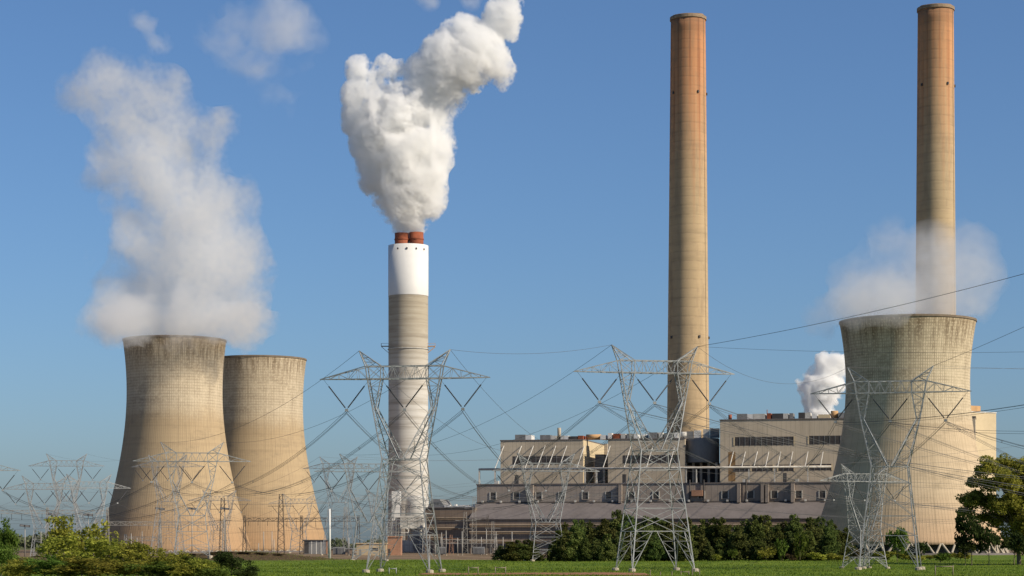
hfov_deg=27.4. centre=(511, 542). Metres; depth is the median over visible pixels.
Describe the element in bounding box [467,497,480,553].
lattice mast
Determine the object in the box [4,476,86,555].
transmission tower
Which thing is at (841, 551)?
pine tree
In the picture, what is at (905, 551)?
shrub
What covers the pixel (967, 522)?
tree
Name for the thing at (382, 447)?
conductor bundle
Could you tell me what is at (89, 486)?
transmission tower
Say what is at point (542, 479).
conductor bundle
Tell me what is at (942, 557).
shrub
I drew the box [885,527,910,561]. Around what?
tree
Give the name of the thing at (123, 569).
shrub
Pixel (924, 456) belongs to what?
earth wire
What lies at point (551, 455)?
earth wire
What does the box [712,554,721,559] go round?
shrub
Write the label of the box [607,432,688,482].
boiler house
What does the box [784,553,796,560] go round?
shrub
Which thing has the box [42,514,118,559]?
shrub
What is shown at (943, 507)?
conductor bundle
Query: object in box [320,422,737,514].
earth wire
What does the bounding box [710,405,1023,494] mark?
conductor bundle
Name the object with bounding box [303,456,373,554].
transmission tower
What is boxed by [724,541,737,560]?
pine tree
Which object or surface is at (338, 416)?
earth wire
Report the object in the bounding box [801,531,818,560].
tree
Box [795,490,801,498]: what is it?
window
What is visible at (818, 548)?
pine tree
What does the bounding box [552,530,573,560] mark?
pine tree
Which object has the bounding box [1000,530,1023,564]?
tree
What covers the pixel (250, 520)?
earth wire
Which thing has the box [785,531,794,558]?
pine tree
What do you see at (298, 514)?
transmission tower
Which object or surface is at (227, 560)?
shrub
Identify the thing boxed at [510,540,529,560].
pine tree
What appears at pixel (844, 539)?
tree
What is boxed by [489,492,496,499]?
window
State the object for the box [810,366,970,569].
transmission tower
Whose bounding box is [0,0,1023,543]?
sky
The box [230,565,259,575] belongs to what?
shrub
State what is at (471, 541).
substation gantry
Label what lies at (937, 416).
conductor bundle
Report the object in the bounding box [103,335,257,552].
cooling tower
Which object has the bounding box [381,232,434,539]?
scrubber stack
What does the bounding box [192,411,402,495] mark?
conductor bundle
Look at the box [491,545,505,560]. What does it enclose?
pine tree
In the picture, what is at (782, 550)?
shrub
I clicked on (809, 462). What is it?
conductor bundle
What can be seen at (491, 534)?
lattice mast
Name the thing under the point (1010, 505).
oak tree
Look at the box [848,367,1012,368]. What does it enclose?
earth wire
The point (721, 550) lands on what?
pine tree
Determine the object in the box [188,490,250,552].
transmission tower
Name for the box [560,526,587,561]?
pine tree
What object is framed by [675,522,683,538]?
pine tree
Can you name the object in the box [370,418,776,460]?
earth wire
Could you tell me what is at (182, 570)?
shrub
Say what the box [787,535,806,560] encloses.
pine tree
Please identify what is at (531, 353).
earth wire
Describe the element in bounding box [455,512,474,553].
lattice mast
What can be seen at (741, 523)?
pine tree
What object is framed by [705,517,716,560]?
pine tree
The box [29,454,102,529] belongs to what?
transmission tower
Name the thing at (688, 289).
chimney
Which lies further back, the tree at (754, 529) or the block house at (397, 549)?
the block house at (397, 549)
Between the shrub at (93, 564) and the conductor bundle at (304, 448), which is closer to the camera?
the shrub at (93, 564)
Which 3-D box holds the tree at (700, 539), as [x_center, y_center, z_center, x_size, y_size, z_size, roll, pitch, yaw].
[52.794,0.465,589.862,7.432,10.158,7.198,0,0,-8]
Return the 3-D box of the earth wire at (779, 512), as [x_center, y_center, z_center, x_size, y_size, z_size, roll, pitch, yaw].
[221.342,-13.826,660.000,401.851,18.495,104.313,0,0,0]
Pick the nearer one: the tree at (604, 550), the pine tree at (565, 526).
the tree at (604, 550)
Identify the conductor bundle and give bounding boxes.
[0,483,191,520]
[1,484,151,520]
[4,484,230,520]
[153,411,346,495]
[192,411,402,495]
[234,410,462,495]
[280,495,329,529]
[305,492,368,529]
[320,492,405,529]
[333,403,600,509]
[347,413,509,498]
[370,404,655,509]
[403,411,546,498]
[407,407,708,509]
[463,412,578,498]
[599,403,1021,478]
[600,404,833,502]
[654,404,862,502]
[655,404,1019,487]
[709,405,891,502]
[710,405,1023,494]
[762,424,834,484]
[790,423,890,484]
[814,421,946,484]
[836,423,1011,473]
[843,405,1023,424]
[847,501,973,505]
[867,501,981,510]
[890,423,1018,471]
[891,423,1014,433]
[894,501,1001,514]
[944,421,1023,448]
[946,422,1023,464]
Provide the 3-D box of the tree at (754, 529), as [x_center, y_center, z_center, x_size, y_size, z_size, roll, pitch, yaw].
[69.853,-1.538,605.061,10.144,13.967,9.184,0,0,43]
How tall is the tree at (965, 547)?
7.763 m
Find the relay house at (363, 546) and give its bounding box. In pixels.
[356,543,387,554]
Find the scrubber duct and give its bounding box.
[384,491,428,551]
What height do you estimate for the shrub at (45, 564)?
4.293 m
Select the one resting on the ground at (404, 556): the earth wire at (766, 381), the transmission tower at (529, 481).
the transmission tower at (529, 481)
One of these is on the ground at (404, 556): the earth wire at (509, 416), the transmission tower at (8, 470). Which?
the transmission tower at (8, 470)
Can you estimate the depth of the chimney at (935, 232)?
1161.00 m
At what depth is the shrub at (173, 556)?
284.08 m
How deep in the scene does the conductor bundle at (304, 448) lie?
433.48 m
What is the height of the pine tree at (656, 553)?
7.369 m
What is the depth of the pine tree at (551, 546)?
603.49 m
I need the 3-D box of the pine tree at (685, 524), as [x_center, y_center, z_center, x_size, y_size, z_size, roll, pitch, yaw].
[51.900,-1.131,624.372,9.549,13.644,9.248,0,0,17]
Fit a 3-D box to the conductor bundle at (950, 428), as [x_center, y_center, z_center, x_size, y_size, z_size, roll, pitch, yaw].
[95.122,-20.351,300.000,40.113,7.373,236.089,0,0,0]
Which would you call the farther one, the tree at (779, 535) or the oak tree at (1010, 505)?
the tree at (779, 535)
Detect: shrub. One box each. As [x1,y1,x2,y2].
[0,517,19,575]
[0,541,19,563]
[0,557,43,575]
[0,563,32,575]
[22,553,65,575]
[35,532,83,575]
[40,564,93,575]
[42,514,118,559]
[52,555,131,575]
[77,535,128,563]
[93,560,149,575]
[110,539,165,575]
[123,560,185,575]
[139,550,191,566]
[165,563,196,575]
[175,555,224,568]
[188,557,219,575]
[188,565,233,575]
[211,551,254,572]
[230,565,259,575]
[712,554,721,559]
[727,549,737,557]
[757,546,776,559]
[774,538,788,558]
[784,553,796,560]
[793,532,808,559]
[805,552,826,559]
[826,553,849,560]
[850,549,871,558]
[873,551,893,560]
[873,551,898,558]
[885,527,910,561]
[891,550,910,558]
[898,553,925,560]
[912,541,929,561]
[924,554,936,559]
[933,552,950,561]
[948,552,972,559]
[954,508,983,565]
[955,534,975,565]
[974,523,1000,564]
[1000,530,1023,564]
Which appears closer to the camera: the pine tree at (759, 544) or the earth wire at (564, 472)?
the pine tree at (759, 544)
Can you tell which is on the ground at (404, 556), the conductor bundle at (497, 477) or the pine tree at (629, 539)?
the pine tree at (629, 539)
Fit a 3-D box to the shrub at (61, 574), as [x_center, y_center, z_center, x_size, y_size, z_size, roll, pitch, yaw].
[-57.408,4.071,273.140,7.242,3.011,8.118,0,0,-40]
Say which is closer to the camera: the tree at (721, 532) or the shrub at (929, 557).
the tree at (721, 532)
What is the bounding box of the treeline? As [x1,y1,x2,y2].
[11,531,386,548]
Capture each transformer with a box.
[333,543,345,554]
[434,543,445,553]
[473,543,484,553]
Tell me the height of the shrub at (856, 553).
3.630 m
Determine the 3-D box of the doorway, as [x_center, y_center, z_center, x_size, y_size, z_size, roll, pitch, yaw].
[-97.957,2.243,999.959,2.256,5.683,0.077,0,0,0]
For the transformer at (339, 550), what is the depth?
903.50 m
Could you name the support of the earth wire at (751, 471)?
attached to the transmission tower at (529, 481)
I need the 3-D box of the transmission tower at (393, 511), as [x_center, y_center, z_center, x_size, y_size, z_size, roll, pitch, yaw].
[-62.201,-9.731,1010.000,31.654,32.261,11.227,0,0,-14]
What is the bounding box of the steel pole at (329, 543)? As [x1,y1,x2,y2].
[328,509,330,557]
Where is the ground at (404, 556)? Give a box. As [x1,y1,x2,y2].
[0,544,1023,575]
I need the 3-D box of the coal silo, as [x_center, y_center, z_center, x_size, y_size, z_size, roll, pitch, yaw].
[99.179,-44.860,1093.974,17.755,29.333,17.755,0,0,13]
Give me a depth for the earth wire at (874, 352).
380.34 m
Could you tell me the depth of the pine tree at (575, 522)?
610.39 m
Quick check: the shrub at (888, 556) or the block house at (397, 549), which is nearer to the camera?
the shrub at (888, 556)
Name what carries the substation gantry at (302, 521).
on the ground at (404, 556)
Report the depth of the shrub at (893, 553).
648.24 m
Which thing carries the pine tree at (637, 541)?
on the ground at (404, 556)
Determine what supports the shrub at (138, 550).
on the ground at (404, 556)
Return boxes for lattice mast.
[214,498,231,550]
[277,494,284,552]
[335,507,354,546]
[416,514,433,554]
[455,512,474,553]
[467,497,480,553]
[487,525,497,553]
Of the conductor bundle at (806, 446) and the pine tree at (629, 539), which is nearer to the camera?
the conductor bundle at (806, 446)
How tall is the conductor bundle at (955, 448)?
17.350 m
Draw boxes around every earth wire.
[11,508,469,529]
[34,513,451,523]
[110,520,463,537]
[172,498,457,505]
[184,351,358,441]
[223,358,437,442]
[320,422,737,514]
[329,418,757,460]
[336,472,625,500]
[345,345,610,454]
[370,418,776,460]
[372,469,658,500]
[382,373,512,452]
[392,424,708,488]
[401,362,672,454]
[408,472,677,500]
[431,418,735,488]
[450,345,608,353]
[451,351,574,453]
[510,491,977,520]
[520,453,1001,490]
[554,492,944,521]
[575,453,965,484]
[589,492,999,525]
[698,274,1021,346]
[698,347,845,383]
[714,347,992,352]
[843,446,1014,463]
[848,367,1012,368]
[934,327,1022,365]
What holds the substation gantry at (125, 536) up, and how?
on the ground at (404, 556)
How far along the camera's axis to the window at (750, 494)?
1048.16 m
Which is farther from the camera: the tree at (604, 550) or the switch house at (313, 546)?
the switch house at (313, 546)
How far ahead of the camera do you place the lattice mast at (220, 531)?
975.28 m
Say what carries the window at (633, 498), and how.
in the turbine hall
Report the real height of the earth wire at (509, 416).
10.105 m
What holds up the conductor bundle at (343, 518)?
attached to the transmission tower at (363, 515)
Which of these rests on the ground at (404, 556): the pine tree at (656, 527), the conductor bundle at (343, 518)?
the pine tree at (656, 527)
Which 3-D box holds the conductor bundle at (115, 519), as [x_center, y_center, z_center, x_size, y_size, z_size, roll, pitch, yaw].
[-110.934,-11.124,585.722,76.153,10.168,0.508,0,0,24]
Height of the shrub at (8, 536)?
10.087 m
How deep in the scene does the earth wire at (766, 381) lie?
408.82 m
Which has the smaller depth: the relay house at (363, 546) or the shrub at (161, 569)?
the shrub at (161, 569)
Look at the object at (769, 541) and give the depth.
584.76 m
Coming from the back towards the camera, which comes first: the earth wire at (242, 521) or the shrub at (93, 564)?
the earth wire at (242, 521)
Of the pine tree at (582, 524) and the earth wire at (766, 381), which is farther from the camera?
the pine tree at (582, 524)
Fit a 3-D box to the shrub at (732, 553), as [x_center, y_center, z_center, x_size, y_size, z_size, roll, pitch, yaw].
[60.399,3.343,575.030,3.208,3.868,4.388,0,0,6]
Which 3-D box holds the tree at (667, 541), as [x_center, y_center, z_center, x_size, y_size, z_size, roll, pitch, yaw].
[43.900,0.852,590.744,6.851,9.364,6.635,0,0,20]
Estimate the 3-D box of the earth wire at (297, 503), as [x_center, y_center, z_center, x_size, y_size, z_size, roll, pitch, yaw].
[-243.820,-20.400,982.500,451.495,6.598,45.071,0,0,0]
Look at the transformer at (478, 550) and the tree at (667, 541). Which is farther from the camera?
the transformer at (478, 550)
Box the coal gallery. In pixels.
[424,499,477,552]
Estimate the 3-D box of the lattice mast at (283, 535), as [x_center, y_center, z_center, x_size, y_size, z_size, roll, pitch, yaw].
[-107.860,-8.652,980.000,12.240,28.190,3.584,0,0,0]
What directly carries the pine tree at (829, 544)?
on the ground at (404, 556)
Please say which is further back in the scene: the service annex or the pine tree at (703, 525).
the service annex
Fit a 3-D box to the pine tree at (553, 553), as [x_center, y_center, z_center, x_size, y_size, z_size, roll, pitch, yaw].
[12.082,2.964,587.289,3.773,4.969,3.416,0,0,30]
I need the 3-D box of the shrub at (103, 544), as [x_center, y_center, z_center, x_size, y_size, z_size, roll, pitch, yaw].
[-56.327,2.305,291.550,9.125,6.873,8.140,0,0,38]
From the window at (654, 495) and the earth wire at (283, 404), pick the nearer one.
the earth wire at (283, 404)
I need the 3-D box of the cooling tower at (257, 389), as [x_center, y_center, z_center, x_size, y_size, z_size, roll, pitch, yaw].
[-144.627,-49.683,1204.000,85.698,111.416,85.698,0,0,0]
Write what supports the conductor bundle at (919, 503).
attached to the transmission tower at (854, 505)
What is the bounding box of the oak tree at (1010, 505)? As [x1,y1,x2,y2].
[955,453,1023,564]
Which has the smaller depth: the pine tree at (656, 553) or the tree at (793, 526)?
the pine tree at (656, 553)
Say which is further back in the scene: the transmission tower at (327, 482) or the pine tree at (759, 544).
the transmission tower at (327, 482)
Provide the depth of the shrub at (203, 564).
266.05 m
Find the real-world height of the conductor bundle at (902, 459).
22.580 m
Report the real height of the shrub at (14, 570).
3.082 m
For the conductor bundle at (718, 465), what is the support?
hanging from the transmission tower at (682, 398)
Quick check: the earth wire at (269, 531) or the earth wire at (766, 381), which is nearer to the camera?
the earth wire at (766, 381)
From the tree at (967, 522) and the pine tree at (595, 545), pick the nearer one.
the tree at (967, 522)
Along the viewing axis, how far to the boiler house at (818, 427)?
1070.45 m
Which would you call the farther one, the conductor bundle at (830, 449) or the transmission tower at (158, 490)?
the transmission tower at (158, 490)
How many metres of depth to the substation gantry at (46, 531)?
929.35 m
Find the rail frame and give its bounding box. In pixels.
[935,565,952,574]
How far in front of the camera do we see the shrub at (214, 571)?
264.45 m
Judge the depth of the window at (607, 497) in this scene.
1064.41 m
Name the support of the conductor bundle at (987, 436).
attached to the transmission tower at (910, 491)
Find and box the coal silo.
[685,428,719,482]
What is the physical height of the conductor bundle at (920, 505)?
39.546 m
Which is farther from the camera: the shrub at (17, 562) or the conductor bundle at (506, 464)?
the conductor bundle at (506, 464)
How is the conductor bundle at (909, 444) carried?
hanging from the transmission tower at (910, 491)
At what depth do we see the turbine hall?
1057.62 m
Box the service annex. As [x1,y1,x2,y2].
[469,499,825,552]
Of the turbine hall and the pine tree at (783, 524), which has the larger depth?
the turbine hall
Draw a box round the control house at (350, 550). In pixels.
[331,548,355,554]
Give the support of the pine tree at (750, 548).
on the ground at (404, 556)
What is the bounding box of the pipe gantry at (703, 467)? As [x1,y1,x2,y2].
[478,446,831,483]
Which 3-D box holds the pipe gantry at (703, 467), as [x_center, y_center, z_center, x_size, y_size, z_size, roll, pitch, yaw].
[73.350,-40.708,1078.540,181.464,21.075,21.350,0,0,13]
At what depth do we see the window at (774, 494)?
1045.61 m
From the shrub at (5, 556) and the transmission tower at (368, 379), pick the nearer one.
the shrub at (5, 556)
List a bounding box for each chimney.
[667,13,709,437]
[915,3,955,314]
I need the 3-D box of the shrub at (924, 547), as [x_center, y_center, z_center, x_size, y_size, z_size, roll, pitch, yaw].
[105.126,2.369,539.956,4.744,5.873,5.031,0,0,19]
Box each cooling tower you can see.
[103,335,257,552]
[223,355,325,551]
[818,314,1013,554]
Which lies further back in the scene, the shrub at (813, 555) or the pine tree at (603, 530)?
the pine tree at (603, 530)
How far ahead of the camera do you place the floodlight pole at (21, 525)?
819.71 m
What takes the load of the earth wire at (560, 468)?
attached to the transmission tower at (393, 511)
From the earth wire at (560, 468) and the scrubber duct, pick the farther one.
the scrubber duct
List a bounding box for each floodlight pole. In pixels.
[20,524,29,556]
[220,507,228,550]
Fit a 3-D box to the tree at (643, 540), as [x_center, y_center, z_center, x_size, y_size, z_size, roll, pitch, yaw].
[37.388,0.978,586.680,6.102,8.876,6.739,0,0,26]
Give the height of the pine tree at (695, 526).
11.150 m
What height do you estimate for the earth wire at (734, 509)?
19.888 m
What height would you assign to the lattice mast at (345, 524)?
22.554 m
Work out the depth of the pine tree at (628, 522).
610.38 m
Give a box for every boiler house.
[500,428,607,483]
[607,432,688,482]
[719,411,975,481]
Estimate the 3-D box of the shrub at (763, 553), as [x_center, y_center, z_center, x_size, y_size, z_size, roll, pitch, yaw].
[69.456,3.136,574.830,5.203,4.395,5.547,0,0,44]
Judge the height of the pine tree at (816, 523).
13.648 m
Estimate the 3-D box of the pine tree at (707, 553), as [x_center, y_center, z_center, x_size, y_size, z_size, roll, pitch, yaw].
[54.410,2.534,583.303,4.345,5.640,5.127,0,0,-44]
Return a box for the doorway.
[304,541,308,552]
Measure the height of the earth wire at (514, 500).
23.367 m
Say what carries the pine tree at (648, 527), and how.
on the ground at (404, 556)
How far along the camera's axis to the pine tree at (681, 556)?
581.83 m
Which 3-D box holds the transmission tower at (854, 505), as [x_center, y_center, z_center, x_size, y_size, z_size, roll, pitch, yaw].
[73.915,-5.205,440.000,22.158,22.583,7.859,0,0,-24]
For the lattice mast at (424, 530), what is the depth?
959.24 m
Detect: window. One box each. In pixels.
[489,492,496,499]
[513,492,519,499]
[535,492,541,499]
[582,492,588,499]
[605,491,611,499]
[628,491,634,499]
[652,491,659,498]
[721,491,728,498]
[747,491,753,498]
[771,490,777,498]
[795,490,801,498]
[819,490,825,498]
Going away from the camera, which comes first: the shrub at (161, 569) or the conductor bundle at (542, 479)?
the shrub at (161, 569)
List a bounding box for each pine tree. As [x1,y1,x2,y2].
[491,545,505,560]
[502,541,522,560]
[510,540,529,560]
[522,539,545,560]
[544,530,563,560]
[549,545,560,560]
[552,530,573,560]
[555,522,572,537]
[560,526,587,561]
[569,519,584,559]
[579,520,587,530]
[579,538,594,561]
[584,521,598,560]
[589,518,618,547]
[589,537,600,560]
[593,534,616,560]
[597,509,624,532]
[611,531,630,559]
[618,514,637,560]
[619,526,640,560]
[630,534,640,560]
[636,516,660,559]
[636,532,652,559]
[647,536,666,560]
[649,516,661,530]
[650,521,669,560]
[658,519,681,560]
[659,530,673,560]
[665,535,684,561]
[673,529,698,561]
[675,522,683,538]
[677,517,693,531]
[688,524,700,560]
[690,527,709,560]
[694,519,711,560]
[700,542,714,560]
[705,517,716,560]
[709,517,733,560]
[712,539,728,560]
[715,524,734,560]
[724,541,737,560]
[727,524,751,560]
[740,519,750,559]
[742,539,754,560]
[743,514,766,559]
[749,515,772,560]
[750,538,765,560]
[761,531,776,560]
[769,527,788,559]
[776,521,800,560]
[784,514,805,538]
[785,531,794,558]
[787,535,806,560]
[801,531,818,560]
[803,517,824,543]
[812,516,825,530]
[814,539,826,560]
[818,519,838,560]
[819,527,841,560]
[832,524,847,555]
[834,535,847,558]
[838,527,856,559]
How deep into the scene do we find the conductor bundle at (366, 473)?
441.80 m
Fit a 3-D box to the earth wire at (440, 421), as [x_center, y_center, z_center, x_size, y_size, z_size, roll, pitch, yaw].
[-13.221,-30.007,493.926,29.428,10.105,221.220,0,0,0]
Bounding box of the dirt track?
[419,572,651,575]
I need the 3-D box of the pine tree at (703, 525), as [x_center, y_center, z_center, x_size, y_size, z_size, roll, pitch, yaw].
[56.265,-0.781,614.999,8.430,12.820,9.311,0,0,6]
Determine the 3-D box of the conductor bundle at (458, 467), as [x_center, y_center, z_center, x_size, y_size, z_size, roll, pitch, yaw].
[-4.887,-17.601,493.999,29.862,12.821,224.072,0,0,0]
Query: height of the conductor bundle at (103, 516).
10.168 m
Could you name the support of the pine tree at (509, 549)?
on the ground at (404, 556)
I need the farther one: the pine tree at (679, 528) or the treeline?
the treeline
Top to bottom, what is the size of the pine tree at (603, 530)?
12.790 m
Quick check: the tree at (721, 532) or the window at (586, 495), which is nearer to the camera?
the tree at (721, 532)
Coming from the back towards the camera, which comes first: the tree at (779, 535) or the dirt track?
the tree at (779, 535)
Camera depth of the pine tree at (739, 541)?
582.09 m
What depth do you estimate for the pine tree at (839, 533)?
617.40 m
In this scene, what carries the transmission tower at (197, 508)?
on the ground at (404, 556)
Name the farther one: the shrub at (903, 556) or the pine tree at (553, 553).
the pine tree at (553, 553)
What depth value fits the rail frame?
345.93 m
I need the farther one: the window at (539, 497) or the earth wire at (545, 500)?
the window at (539, 497)
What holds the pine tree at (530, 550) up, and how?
on the ground at (404, 556)
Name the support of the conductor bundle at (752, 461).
attached to the transmission tower at (682, 398)
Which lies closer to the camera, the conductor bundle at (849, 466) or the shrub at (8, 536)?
the shrub at (8, 536)
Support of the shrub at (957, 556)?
on the ground at (404, 556)
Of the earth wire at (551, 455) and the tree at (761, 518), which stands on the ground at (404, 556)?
the tree at (761, 518)
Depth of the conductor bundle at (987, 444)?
445.03 m
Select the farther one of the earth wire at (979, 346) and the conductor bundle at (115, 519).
the conductor bundle at (115, 519)
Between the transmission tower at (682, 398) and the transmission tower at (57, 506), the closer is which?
the transmission tower at (682, 398)
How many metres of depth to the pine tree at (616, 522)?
611.58 m
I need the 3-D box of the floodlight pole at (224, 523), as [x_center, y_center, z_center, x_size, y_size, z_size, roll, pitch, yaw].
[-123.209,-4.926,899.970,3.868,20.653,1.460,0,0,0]
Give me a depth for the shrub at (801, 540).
575.00 m
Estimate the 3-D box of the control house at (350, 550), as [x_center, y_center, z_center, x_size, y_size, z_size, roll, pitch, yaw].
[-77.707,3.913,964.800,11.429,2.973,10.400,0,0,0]
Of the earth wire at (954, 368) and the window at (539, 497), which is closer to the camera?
the earth wire at (954, 368)
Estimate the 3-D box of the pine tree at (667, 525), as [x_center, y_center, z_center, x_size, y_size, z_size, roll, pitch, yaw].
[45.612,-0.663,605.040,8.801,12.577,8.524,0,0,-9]
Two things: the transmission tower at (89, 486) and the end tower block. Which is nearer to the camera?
the transmission tower at (89, 486)
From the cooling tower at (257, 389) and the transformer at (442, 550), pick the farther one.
the cooling tower at (257, 389)
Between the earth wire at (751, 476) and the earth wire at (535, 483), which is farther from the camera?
the earth wire at (535, 483)
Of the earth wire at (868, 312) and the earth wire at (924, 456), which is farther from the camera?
the earth wire at (924, 456)
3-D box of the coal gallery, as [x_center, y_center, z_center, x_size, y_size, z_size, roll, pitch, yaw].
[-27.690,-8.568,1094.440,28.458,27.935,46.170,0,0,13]
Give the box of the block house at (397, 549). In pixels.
[387,536,402,554]
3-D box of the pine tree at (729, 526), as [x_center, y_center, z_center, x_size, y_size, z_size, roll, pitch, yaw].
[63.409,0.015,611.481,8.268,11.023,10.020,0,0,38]
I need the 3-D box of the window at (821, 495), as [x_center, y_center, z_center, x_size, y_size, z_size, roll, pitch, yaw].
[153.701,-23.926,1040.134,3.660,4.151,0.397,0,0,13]
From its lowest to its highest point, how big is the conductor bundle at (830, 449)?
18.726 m
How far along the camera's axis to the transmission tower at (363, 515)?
610.86 m
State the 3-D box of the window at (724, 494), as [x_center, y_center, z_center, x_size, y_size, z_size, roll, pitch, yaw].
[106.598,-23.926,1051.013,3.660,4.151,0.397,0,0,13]
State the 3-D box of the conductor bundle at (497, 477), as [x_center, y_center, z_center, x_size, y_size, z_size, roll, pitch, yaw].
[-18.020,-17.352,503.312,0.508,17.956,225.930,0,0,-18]
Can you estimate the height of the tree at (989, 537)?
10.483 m
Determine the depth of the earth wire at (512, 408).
452.38 m
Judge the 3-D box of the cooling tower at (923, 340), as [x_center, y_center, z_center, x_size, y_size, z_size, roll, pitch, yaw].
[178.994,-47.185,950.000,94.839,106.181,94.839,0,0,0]
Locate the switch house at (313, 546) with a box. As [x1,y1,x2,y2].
[303,540,327,553]
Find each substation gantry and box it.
[1,507,109,544]
[93,519,225,553]
[124,534,161,547]
[242,515,359,553]
[383,515,489,553]
[440,537,497,554]
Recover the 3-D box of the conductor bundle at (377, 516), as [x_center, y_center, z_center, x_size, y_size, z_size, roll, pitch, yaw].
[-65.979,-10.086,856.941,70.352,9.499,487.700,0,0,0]
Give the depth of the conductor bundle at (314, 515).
706.24 m
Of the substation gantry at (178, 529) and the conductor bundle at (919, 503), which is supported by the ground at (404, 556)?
the substation gantry at (178, 529)
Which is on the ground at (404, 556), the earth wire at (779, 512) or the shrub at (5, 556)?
the shrub at (5, 556)
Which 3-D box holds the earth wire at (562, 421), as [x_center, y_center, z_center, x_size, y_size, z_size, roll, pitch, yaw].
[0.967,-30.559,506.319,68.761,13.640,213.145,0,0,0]
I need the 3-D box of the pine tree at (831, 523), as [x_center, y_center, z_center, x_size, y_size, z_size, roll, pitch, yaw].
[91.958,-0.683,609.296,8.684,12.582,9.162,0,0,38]
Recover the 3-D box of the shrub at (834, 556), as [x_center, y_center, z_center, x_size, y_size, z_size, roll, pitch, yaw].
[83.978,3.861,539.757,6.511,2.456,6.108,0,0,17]
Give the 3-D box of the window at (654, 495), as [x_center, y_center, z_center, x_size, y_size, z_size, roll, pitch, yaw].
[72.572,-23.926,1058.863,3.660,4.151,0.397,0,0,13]
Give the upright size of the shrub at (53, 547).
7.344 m
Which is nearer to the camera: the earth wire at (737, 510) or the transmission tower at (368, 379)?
the transmission tower at (368, 379)
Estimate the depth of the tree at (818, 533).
606.81 m
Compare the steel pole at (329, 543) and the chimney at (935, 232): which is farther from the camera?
the chimney at (935, 232)
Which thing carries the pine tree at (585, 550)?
on the ground at (404, 556)
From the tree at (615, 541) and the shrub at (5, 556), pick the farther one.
the tree at (615, 541)
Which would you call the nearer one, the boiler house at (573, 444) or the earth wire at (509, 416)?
the earth wire at (509, 416)
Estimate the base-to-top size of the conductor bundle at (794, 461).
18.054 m
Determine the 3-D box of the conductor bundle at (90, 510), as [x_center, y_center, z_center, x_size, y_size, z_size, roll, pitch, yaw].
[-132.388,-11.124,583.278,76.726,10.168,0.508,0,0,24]
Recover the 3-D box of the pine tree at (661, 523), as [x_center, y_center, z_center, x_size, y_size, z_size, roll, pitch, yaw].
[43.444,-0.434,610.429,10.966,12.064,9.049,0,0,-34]
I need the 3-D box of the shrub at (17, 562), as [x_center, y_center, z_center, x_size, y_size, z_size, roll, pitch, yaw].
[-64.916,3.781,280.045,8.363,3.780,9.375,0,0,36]
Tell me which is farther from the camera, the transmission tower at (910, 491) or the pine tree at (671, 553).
the pine tree at (671, 553)
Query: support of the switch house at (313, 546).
on the ground at (404, 556)
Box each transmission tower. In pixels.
[0,465,19,490]
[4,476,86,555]
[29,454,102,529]
[46,474,128,538]
[132,455,203,554]
[133,442,250,558]
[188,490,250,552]
[271,494,328,552]
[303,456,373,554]
[314,454,418,560]
[320,349,489,572]
[350,489,413,542]
[492,453,599,560]
[574,345,734,571]
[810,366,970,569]
[820,464,907,568]
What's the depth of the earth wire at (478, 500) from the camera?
772.21 m
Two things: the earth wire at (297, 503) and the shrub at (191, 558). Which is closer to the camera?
the shrub at (191, 558)
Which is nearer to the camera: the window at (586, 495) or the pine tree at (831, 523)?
the pine tree at (831, 523)
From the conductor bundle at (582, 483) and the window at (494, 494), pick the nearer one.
the conductor bundle at (582, 483)
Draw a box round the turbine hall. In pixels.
[476,473,830,502]
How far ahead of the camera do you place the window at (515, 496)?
1075.12 m

